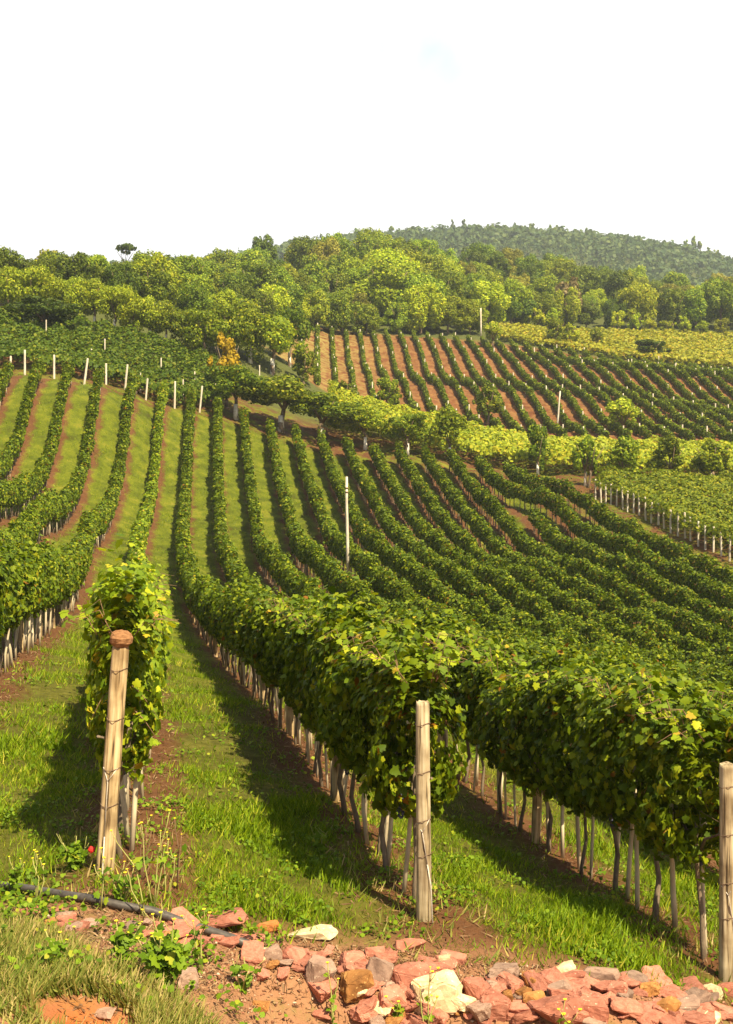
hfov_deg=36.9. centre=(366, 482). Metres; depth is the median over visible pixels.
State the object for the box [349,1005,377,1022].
stone
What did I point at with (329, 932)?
stone
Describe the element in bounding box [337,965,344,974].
stone
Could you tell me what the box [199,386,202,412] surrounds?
wooden post
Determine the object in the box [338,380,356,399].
tree
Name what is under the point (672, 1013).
stone
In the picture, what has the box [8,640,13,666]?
wooden stake
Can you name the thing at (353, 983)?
stone
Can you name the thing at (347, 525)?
wooden pole
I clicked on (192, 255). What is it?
wood tree
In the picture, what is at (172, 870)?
flowering weed
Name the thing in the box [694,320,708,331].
sapling
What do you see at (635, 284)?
wood tree
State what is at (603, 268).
wood tree
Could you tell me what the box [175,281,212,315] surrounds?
wood tree
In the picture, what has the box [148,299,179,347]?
boundary tree
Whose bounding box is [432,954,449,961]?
stone
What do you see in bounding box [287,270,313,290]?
wood tree
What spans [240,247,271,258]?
wood tree
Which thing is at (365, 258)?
wood tree
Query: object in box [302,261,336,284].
wood tree
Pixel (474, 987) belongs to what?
stone
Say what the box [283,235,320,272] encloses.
wood tree
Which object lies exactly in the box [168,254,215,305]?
wood tree
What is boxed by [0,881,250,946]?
black pipe
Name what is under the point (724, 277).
wood tree
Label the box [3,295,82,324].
bushy tree
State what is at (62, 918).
stone
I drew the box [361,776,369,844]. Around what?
wooden stake
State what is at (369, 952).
stone
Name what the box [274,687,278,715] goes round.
wooden stake
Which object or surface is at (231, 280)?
wood tree
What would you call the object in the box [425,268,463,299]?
wood tree
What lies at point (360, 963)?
stone
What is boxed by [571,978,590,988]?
stone
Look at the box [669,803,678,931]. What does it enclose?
wooden stake
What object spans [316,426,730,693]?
vine row
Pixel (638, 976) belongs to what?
stone
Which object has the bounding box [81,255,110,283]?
wood tree
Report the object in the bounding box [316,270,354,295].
wood tree
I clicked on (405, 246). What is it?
wood tree
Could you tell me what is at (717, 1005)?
stone
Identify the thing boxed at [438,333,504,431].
vine row
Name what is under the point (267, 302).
wood tree
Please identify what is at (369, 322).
wood tree
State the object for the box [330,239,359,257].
wood tree
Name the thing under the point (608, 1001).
stone
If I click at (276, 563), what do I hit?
vine row
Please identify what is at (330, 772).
wooden stake
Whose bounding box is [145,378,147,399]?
wooden post
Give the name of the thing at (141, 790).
wooden stake
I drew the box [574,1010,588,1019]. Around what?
stone
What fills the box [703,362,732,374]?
vine row
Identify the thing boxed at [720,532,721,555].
wooden post
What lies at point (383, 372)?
vine row
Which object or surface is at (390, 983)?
stone
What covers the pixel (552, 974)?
stone
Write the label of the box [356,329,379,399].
vine row
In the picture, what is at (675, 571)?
vine row
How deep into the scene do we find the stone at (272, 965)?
8.38 m
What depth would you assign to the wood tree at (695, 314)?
268.08 m
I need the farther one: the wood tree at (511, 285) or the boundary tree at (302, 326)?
the wood tree at (511, 285)
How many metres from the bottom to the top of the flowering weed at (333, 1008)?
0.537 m
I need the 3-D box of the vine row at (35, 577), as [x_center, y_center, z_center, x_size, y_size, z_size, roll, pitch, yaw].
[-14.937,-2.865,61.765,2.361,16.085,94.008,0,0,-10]
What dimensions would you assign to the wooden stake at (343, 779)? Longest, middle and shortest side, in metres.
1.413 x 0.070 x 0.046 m
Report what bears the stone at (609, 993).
on the ground at (104, 438)
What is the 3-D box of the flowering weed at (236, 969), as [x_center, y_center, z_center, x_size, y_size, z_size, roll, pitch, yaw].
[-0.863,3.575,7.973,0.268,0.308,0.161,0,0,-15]
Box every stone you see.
[18,906,37,914]
[43,917,56,926]
[47,911,72,918]
[55,922,64,927]
[56,912,76,922]
[65,921,82,930]
[76,920,89,931]
[84,918,99,926]
[94,1007,115,1019]
[124,920,138,928]
[141,918,152,924]
[142,930,153,936]
[162,921,192,938]
[163,931,182,942]
[170,906,199,927]
[176,967,198,990]
[179,938,190,943]
[187,935,211,950]
[193,925,204,933]
[202,907,248,927]
[210,934,223,940]
[214,936,239,948]
[232,933,264,941]
[241,940,263,965]
[252,1000,269,1013]
[254,966,269,980]
[257,920,278,932]
[264,944,282,959]
[266,959,279,969]
[277,966,289,980]
[279,959,293,965]
[282,945,305,963]
[289,924,337,940]
[290,952,325,973]
[300,961,307,966]
[304,954,336,985]
[307,951,316,955]
[308,978,336,1002]
[312,1008,330,1019]
[320,949,332,955]
[324,944,334,949]
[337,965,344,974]
[338,950,366,965]
[340,969,374,1002]
[341,962,358,971]
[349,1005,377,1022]
[355,959,368,966]
[356,995,376,1013]
[357,989,367,996]
[364,946,384,958]
[364,980,378,995]
[366,957,393,988]
[369,1014,384,1023]
[373,1001,391,1016]
[374,951,397,961]
[374,954,398,962]
[379,984,407,1014]
[385,947,397,962]
[385,980,394,986]
[385,1011,405,1023]
[391,961,430,983]
[394,938,425,950]
[400,1017,409,1023]
[401,985,407,993]
[404,1000,419,1012]
[405,984,415,999]
[405,1012,431,1023]
[411,969,462,1014]
[413,955,435,961]
[419,1001,430,1007]
[423,962,445,972]
[423,1008,442,1023]
[424,1006,435,1013]
[429,954,440,961]
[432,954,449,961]
[437,965,455,971]
[438,1011,448,1023]
[440,949,466,964]
[441,958,457,968]
[451,993,475,1011]
[462,976,484,999]
[463,1011,472,1019]
[466,1000,491,1022]
[476,1019,492,1023]
[479,989,510,1021]
[484,981,493,989]
[485,980,496,986]
[488,962,519,977]
[489,977,506,992]
[497,971,523,994]
[502,989,512,1001]
[506,1012,515,1020]
[509,1000,529,1012]
[510,1009,534,1023]
[513,994,522,998]
[514,986,531,995]
[521,970,535,986]
[521,990,545,1003]
[522,1013,539,1020]
[524,971,547,991]
[527,994,583,1023]
[540,966,571,984]
[544,979,571,996]
[547,987,571,995]
[556,960,575,972]
[562,969,589,980]
[563,971,585,977]
[569,988,607,999]
[570,980,590,989]
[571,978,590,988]
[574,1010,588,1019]
[580,986,605,1002]
[580,993,608,1023]
[582,1017,606,1023]
[583,966,620,980]
[586,977,606,992]
[592,980,610,991]
[603,991,615,996]
[604,995,610,1004]
[606,980,627,993]
[610,995,642,1018]
[616,993,628,997]
[617,1014,628,1018]
[618,972,628,981]
[619,970,648,981]
[623,971,642,987]
[627,988,633,998]
[630,986,647,997]
[636,1001,667,1023]
[639,981,659,996]
[640,965,672,986]
[652,997,664,1012]
[657,996,681,1013]
[659,1011,685,1023]
[660,984,686,997]
[667,1010,680,1016]
[677,994,699,1010]
[679,976,703,989]
[680,986,691,990]
[683,1010,716,1023]
[684,987,710,1002]
[697,1006,714,1017]
[700,1002,714,1011]
[703,983,722,999]
[704,1011,720,1023]
[709,992,718,1001]
[709,1001,732,1013]
[717,982,732,996]
[717,1011,727,1019]
[725,1013,732,1021]
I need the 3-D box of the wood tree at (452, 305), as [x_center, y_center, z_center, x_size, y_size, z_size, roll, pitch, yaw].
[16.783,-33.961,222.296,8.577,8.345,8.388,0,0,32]
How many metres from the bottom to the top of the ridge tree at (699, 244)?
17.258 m
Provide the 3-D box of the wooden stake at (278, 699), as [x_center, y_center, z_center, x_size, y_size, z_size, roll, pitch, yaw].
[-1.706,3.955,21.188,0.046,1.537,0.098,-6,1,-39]
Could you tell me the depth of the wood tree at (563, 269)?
330.05 m
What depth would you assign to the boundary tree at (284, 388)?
113.79 m
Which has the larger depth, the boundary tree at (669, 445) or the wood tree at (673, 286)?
the wood tree at (673, 286)
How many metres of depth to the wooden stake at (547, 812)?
13.99 m
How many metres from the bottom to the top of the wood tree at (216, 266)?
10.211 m
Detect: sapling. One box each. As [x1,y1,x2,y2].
[528,307,545,324]
[543,307,559,323]
[610,310,625,328]
[627,312,644,329]
[643,319,658,333]
[659,320,674,331]
[674,315,691,330]
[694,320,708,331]
[713,318,729,334]
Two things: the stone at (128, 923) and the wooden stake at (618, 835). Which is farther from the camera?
the wooden stake at (618, 835)
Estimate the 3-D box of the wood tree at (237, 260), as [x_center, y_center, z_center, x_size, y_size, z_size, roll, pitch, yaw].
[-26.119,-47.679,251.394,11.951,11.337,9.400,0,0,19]
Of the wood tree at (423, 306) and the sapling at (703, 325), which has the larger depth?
the sapling at (703, 325)
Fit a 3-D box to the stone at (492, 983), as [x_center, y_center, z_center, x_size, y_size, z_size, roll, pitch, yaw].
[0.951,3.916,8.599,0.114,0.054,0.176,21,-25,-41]
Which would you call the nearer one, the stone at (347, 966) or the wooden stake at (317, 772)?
the stone at (347, 966)
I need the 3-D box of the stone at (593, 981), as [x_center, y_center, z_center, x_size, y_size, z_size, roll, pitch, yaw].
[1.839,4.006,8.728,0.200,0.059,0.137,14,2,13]
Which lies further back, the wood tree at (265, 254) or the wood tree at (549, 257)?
the wood tree at (549, 257)
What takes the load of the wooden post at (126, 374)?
on the ground at (104, 438)
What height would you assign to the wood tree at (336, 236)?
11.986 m
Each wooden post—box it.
[17,618,23,652]
[24,350,25,374]
[38,610,41,636]
[53,355,54,378]
[83,358,88,384]
[96,629,132,873]
[105,363,106,384]
[124,364,127,389]
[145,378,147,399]
[174,381,175,408]
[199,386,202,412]
[206,632,208,644]
[213,637,217,656]
[225,619,229,670]
[240,657,244,685]
[260,678,265,704]
[286,706,293,735]
[332,755,340,801]
[415,700,432,923]
[437,652,442,749]
[531,725,543,843]
[605,486,606,503]
[610,484,611,504]
[616,489,617,506]
[633,493,634,512]
[638,493,639,515]
[644,497,646,520]
[670,510,671,532]
[677,515,678,535]
[684,512,685,538]
[697,521,698,546]
[704,525,705,549]
[712,527,714,551]
[718,761,732,981]
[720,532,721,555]
[728,538,730,560]
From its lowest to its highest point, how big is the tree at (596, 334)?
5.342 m
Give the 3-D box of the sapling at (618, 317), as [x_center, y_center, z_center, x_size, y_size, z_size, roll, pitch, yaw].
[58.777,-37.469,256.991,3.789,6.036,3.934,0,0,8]
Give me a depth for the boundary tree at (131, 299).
132.15 m
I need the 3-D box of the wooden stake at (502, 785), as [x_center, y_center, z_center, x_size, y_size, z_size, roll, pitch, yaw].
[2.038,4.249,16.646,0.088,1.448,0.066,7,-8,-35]
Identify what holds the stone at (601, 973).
on the ground at (104, 438)
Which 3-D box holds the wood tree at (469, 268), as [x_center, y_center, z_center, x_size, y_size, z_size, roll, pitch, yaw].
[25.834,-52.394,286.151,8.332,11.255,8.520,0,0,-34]
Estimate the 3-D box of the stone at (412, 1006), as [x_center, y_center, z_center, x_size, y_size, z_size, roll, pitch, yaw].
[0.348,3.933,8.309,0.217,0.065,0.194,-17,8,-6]
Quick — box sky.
[0,0,732,262]
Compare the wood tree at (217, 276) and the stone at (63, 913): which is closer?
the stone at (63, 913)
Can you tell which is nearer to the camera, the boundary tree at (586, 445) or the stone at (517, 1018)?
the stone at (517, 1018)
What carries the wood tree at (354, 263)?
on the ground at (104, 438)
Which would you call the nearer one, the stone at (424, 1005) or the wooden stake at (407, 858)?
the stone at (424, 1005)
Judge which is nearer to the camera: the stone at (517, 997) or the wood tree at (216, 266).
the stone at (517, 997)
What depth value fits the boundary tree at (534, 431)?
113.57 m
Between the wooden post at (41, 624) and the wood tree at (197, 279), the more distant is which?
the wood tree at (197, 279)
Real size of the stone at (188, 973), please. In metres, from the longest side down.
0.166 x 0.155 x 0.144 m
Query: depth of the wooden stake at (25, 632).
25.44 m
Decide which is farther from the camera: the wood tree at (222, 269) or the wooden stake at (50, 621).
the wood tree at (222, 269)
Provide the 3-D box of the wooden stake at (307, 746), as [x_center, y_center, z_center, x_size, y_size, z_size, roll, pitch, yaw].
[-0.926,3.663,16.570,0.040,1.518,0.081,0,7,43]
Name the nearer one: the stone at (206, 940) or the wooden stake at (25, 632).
the stone at (206, 940)
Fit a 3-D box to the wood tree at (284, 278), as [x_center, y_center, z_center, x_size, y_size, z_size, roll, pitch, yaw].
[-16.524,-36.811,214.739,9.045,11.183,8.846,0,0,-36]
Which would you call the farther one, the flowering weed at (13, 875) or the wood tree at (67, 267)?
the wood tree at (67, 267)
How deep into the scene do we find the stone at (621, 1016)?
8.37 m
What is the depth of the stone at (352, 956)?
8.59 m
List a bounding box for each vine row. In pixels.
[0,357,45,479]
[0,358,74,519]
[0,361,14,401]
[0,367,105,552]
[0,370,140,669]
[59,379,179,858]
[174,384,481,899]
[211,395,732,960]
[238,406,732,860]
[265,417,732,708]
[290,423,732,707]
[295,339,304,368]
[314,322,320,385]
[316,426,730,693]
[329,325,338,383]
[341,436,732,689]
[343,327,359,395]
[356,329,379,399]
[368,442,732,684]
[370,330,399,404]
[384,328,420,410]
[394,441,732,670]
[397,330,439,413]
[411,330,459,416]
[421,444,732,666]
[425,331,483,425]
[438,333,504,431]
[444,445,732,653]
[452,332,525,431]
[465,334,542,430]
[474,454,732,620]
[480,336,567,436]
[494,337,588,435]
[502,460,732,596]
[508,339,609,437]
[523,341,632,435]
[527,505,732,632]
[538,344,651,438]
[553,344,674,438]
[567,347,695,440]
[582,348,715,440]
[597,352,732,441]
[612,352,732,431]
[627,356,732,420]
[642,357,732,412]
[656,359,732,408]
[672,360,732,397]
[688,362,732,383]
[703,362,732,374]
[718,365,732,372]
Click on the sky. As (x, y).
(183, 127)
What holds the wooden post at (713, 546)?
on the ground at (104, 438)
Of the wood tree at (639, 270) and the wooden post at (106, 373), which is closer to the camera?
the wooden post at (106, 373)
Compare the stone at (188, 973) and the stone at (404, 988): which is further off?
the stone at (404, 988)
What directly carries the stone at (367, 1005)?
on the ground at (104, 438)
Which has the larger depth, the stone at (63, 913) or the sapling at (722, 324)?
the sapling at (722, 324)
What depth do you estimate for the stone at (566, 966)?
8.93 m
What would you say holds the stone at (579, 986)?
on the ground at (104, 438)
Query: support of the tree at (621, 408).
on the ground at (104, 438)
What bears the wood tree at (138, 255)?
on the ground at (104, 438)
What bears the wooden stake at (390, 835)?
on the ground at (104, 438)
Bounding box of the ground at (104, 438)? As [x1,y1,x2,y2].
[0,240,732,1023]
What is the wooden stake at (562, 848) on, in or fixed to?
on the ground at (104, 438)
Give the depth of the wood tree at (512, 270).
318.22 m
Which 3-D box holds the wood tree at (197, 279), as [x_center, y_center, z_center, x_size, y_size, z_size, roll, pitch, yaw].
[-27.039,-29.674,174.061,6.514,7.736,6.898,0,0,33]
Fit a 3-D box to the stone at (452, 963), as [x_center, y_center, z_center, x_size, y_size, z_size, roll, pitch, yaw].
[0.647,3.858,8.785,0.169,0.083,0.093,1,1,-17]
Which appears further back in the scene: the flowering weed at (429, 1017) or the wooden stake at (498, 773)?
the wooden stake at (498, 773)
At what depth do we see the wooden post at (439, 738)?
19.02 m
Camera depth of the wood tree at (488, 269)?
304.18 m
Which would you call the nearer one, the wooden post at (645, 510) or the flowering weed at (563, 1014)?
the flowering weed at (563, 1014)
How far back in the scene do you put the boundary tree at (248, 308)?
137.36 m
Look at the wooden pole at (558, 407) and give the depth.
149.46 m
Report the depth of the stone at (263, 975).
8.22 m
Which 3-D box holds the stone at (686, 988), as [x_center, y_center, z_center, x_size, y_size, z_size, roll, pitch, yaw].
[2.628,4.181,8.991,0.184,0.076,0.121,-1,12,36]
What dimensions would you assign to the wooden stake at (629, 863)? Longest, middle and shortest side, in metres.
1.516 x 0.087 x 0.044 m
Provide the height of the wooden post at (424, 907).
2.157 m
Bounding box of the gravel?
[87,911,731,1023]
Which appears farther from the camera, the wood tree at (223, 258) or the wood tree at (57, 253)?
the wood tree at (223, 258)
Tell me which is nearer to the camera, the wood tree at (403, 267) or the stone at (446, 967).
the stone at (446, 967)
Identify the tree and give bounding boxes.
[0,246,25,305]
[0,265,28,304]
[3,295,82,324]
[8,264,49,299]
[21,248,57,266]
[21,257,60,294]
[26,251,73,273]
[34,252,59,271]
[38,272,72,306]
[51,251,101,290]
[52,276,94,316]
[75,278,115,327]
[80,254,106,267]
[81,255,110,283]
[92,265,109,299]
[94,283,132,325]
[100,261,140,294]
[112,289,149,334]
[115,243,136,262]
[127,252,182,310]
[128,295,166,339]
[131,249,175,280]
[132,263,174,302]
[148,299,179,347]
[165,254,178,267]
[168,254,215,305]
[169,307,205,353]
[173,273,213,305]
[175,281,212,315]
[176,308,229,362]
[181,254,203,261]
[198,259,220,272]
[201,302,256,349]
[203,254,211,261]
[204,363,270,419]
[207,331,241,407]
[208,289,240,317]
[209,247,236,269]
[211,267,241,294]
[217,271,245,294]
[219,266,226,273]
[222,259,265,275]
[227,250,261,270]
[230,283,262,317]
[230,298,274,363]
[230,373,319,432]
[233,262,280,290]
[238,257,267,269]
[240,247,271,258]
[244,312,308,376]
[250,290,278,314]
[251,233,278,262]
[255,256,279,270]
[256,282,292,314]
[268,305,314,367]
[271,282,305,322]
[272,266,301,288]
[274,258,286,265]
[282,263,307,281]
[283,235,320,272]
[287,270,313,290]
[287,289,311,322]
[287,390,365,433]
[292,349,317,387]
[298,253,326,274]
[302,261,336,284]
[305,281,334,325]
[305,289,335,327]
[308,236,343,266]
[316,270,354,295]
[319,231,346,242]
[323,288,362,334]
[326,249,352,273]
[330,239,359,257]
[338,257,362,273]
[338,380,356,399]
[343,265,370,291]
[343,405,389,449]
[348,257,416,323]
[350,227,391,256]
[351,292,375,325]
[351,303,383,334]
[358,234,383,260]
[362,251,381,264]
[363,246,419,273]
[368,236,404,253]
[376,377,401,404]
[381,301,414,333]
[382,412,432,455]
[392,237,429,254]
[392,263,417,275]
[392,272,448,318]
[400,249,433,274]
[400,282,446,333]
[407,251,451,278]
[411,237,443,254]
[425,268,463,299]
[427,295,470,333]
[430,405,467,461]
[434,253,458,269]
[437,259,468,284]
[443,247,458,263]
[444,270,469,300]
[456,261,476,275]
[457,246,472,262]
[457,299,486,334]
[458,241,493,261]
[462,249,487,268]
[462,270,503,298]
[464,261,485,274]
[464,271,491,299]
[466,279,510,325]
[471,299,489,329]
[472,384,502,425]
[476,263,493,279]
[482,321,502,346]
[483,250,511,279]
[493,290,537,323]
[500,247,526,280]
[503,277,533,323]
[507,272,529,291]
[509,265,518,275]
[512,261,538,286]
[513,253,545,278]
[520,290,558,324]
[526,273,557,298]
[527,423,550,475]
[539,260,554,278]
[542,253,567,274]
[544,257,576,282]
[545,317,566,346]
[548,286,581,325]
[554,276,582,326]
[554,277,567,285]
[560,322,579,346]
[571,264,600,295]
[571,434,604,487]
[575,298,601,327]
[578,295,603,319]
[584,288,607,312]
[590,326,603,350]
[596,265,611,274]
[596,269,613,291]
[600,269,634,299]
[601,298,627,327]
[604,398,639,435]
[606,435,639,482]
[615,283,659,328]
[626,279,644,291]
[629,264,648,282]
[633,276,653,292]
[635,339,671,359]
[649,280,660,290]
[649,434,684,472]
[653,291,665,313]
[654,287,689,326]
[656,287,670,293]
[657,270,690,287]
[658,283,680,292]
[679,285,719,325]
[681,285,694,291]
[691,236,696,248]
[691,438,731,474]
[696,278,732,329]
[697,241,701,250]
[704,273,728,281]
[709,276,723,282]
[726,276,732,289]
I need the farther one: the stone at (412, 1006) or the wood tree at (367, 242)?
the wood tree at (367, 242)
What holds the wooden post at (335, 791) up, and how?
on the ground at (104, 438)
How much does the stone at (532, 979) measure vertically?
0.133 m
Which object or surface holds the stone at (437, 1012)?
on the ground at (104, 438)
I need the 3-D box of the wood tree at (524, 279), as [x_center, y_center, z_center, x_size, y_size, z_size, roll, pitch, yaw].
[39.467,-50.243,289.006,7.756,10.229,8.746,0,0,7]
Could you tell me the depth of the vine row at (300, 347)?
176.74 m
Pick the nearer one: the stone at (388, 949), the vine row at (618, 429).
the stone at (388, 949)
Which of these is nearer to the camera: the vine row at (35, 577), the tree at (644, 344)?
the vine row at (35, 577)
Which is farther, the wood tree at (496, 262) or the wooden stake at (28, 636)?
the wood tree at (496, 262)
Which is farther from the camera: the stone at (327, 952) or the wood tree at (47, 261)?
the wood tree at (47, 261)
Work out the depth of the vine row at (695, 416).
161.41 m
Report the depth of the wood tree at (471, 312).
221.76 m
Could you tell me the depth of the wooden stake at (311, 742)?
17.66 m
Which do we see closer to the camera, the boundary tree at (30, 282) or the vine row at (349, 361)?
the boundary tree at (30, 282)
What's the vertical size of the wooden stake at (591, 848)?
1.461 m
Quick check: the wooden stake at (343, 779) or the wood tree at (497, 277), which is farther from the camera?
the wood tree at (497, 277)
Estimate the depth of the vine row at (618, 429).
164.81 m
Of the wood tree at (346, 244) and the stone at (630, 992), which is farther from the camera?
the wood tree at (346, 244)
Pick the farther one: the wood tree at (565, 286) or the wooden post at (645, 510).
the wood tree at (565, 286)
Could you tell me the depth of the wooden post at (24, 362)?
101.43 m
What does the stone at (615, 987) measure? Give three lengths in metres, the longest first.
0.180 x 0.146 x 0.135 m
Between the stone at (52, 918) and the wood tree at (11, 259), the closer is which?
the stone at (52, 918)
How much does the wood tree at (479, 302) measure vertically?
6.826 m
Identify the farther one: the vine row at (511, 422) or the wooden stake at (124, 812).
the vine row at (511, 422)
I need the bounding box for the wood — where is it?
[108,222,732,285]
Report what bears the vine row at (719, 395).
on the ground at (104, 438)
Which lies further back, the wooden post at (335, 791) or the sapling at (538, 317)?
the sapling at (538, 317)
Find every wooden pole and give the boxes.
[345,477,348,574]
[480,308,481,335]
[557,391,560,422]
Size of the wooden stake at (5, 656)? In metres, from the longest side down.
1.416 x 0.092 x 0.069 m
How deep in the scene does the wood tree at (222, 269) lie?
230.09 m
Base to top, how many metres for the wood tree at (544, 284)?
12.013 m
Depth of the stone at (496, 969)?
8.69 m
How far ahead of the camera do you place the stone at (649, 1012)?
8.40 m
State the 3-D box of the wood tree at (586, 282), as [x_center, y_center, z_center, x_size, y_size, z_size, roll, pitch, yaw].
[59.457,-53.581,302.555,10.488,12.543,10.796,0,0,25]
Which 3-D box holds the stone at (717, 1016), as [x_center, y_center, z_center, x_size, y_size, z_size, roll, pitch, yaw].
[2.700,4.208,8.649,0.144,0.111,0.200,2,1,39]
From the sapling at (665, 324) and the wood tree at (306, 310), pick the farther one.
the sapling at (665, 324)
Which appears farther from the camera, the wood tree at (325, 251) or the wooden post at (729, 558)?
the wood tree at (325, 251)
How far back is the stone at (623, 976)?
8.91 m
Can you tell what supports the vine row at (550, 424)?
on the ground at (104, 438)
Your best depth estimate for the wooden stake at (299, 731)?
18.08 m
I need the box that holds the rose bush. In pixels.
[56,833,94,871]
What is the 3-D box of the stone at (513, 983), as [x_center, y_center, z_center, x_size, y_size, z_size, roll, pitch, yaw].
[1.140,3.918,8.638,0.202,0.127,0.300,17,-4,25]
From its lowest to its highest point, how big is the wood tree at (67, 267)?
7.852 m
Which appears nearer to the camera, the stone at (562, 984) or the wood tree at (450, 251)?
the stone at (562, 984)
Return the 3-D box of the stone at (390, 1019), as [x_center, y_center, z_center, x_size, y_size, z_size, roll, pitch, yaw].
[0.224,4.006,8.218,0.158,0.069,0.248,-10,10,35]
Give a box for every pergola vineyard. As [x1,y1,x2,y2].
[0,305,222,402]
[325,379,732,472]
[493,322,732,367]
[591,464,732,544]
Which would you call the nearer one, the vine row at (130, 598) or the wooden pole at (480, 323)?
the vine row at (130, 598)
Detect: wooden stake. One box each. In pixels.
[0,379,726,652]
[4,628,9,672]
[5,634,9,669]
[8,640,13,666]
[14,621,19,660]
[25,620,27,646]
[27,614,30,653]
[31,614,33,648]
[35,613,37,641]
[39,610,40,646]
[44,610,46,637]
[48,603,51,636]
[120,778,129,842]
[123,704,129,810]
[127,772,128,809]
[129,700,142,851]
[139,767,144,801]
[234,654,236,676]
[243,662,245,685]
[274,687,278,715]
[277,687,279,711]
[298,713,300,743]
[299,681,310,764]
[310,733,312,750]
[314,732,316,753]
[316,741,318,776]
[324,741,328,787]
[329,761,331,783]
[342,769,345,799]
[344,771,347,797]
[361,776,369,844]
[384,727,397,846]
[387,736,395,866]
[401,757,415,892]
[445,729,447,746]
[473,745,478,792]
[475,745,478,785]
[497,720,500,812]
[501,773,503,797]
[504,726,506,818]
[513,776,516,825]
[545,729,548,837]
[560,741,564,857]
[573,746,580,869]
[589,768,594,878]
[612,764,623,887]
[625,780,637,898]
[632,765,639,909]
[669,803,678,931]
[699,786,707,953]
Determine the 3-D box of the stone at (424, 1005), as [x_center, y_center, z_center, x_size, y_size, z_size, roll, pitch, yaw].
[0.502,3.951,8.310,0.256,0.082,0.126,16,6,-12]
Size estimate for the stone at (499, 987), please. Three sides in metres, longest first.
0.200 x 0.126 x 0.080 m
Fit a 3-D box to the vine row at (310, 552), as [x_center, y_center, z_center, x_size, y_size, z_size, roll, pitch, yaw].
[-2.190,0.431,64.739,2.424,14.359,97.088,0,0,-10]
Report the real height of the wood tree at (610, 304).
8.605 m
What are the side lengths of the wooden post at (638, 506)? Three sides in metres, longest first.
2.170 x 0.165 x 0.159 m
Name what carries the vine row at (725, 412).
on the ground at (104, 438)
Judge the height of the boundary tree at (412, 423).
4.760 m
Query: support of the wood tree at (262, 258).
on the ground at (104, 438)
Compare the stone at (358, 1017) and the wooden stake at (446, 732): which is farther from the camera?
the wooden stake at (446, 732)
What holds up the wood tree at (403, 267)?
on the ground at (104, 438)
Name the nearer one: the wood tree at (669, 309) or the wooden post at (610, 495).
the wooden post at (610, 495)
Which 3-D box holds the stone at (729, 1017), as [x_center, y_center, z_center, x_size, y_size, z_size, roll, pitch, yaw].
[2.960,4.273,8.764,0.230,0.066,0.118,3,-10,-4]
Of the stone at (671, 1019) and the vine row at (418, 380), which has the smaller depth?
the stone at (671, 1019)
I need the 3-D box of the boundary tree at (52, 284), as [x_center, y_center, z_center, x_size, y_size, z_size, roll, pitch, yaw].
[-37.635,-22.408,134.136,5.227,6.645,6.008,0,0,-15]
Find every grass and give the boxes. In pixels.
[0,358,732,1005]
[0,809,732,1023]
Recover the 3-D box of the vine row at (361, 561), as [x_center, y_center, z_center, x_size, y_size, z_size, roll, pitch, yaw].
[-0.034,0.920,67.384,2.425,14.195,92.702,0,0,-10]
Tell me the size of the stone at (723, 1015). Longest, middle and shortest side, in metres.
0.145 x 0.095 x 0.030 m
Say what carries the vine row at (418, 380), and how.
on the ground at (104, 438)
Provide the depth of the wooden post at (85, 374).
101.92 m
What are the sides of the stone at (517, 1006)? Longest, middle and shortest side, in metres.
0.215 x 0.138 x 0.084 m
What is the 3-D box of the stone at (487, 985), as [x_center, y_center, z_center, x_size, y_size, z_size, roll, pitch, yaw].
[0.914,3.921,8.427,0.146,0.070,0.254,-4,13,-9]
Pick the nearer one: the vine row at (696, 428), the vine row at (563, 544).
the vine row at (563, 544)
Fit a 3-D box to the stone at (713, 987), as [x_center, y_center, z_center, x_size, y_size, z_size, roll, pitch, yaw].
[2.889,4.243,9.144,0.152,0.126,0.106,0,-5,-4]
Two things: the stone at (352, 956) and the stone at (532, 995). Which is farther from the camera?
the stone at (352, 956)
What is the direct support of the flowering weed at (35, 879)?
on the ground at (104, 438)
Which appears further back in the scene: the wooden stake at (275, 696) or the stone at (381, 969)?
the wooden stake at (275, 696)
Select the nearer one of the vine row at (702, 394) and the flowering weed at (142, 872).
the flowering weed at (142, 872)
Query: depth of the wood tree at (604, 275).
327.45 m
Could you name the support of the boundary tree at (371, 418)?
on the ground at (104, 438)
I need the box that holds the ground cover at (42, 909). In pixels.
[0,655,732,1023]
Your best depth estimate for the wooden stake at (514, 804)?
15.23 m
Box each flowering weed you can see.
[7,856,24,896]
[32,849,46,902]
[44,926,75,964]
[93,847,110,910]
[99,858,140,901]
[108,919,143,965]
[110,830,146,917]
[136,819,163,879]
[136,909,191,987]
[138,810,170,906]
[155,832,179,898]
[173,818,187,889]
[181,908,210,970]
[229,956,265,993]
[323,961,338,1023]
[384,996,404,1016]
[416,966,439,1023]
[556,998,581,1023]
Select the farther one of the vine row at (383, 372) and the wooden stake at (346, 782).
the vine row at (383, 372)
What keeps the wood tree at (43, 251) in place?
on the ground at (104, 438)
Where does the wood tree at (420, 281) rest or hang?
on the ground at (104, 438)
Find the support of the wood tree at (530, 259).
on the ground at (104, 438)
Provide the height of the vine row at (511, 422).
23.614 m
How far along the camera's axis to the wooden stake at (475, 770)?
17.02 m
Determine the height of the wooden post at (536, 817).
2.207 m
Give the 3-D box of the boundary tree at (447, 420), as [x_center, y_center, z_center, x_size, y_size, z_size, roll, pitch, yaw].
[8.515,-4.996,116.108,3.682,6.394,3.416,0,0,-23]
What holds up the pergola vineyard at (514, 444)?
on the ground at (104, 438)
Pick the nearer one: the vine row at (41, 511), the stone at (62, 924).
the stone at (62, 924)
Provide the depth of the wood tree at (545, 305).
253.58 m

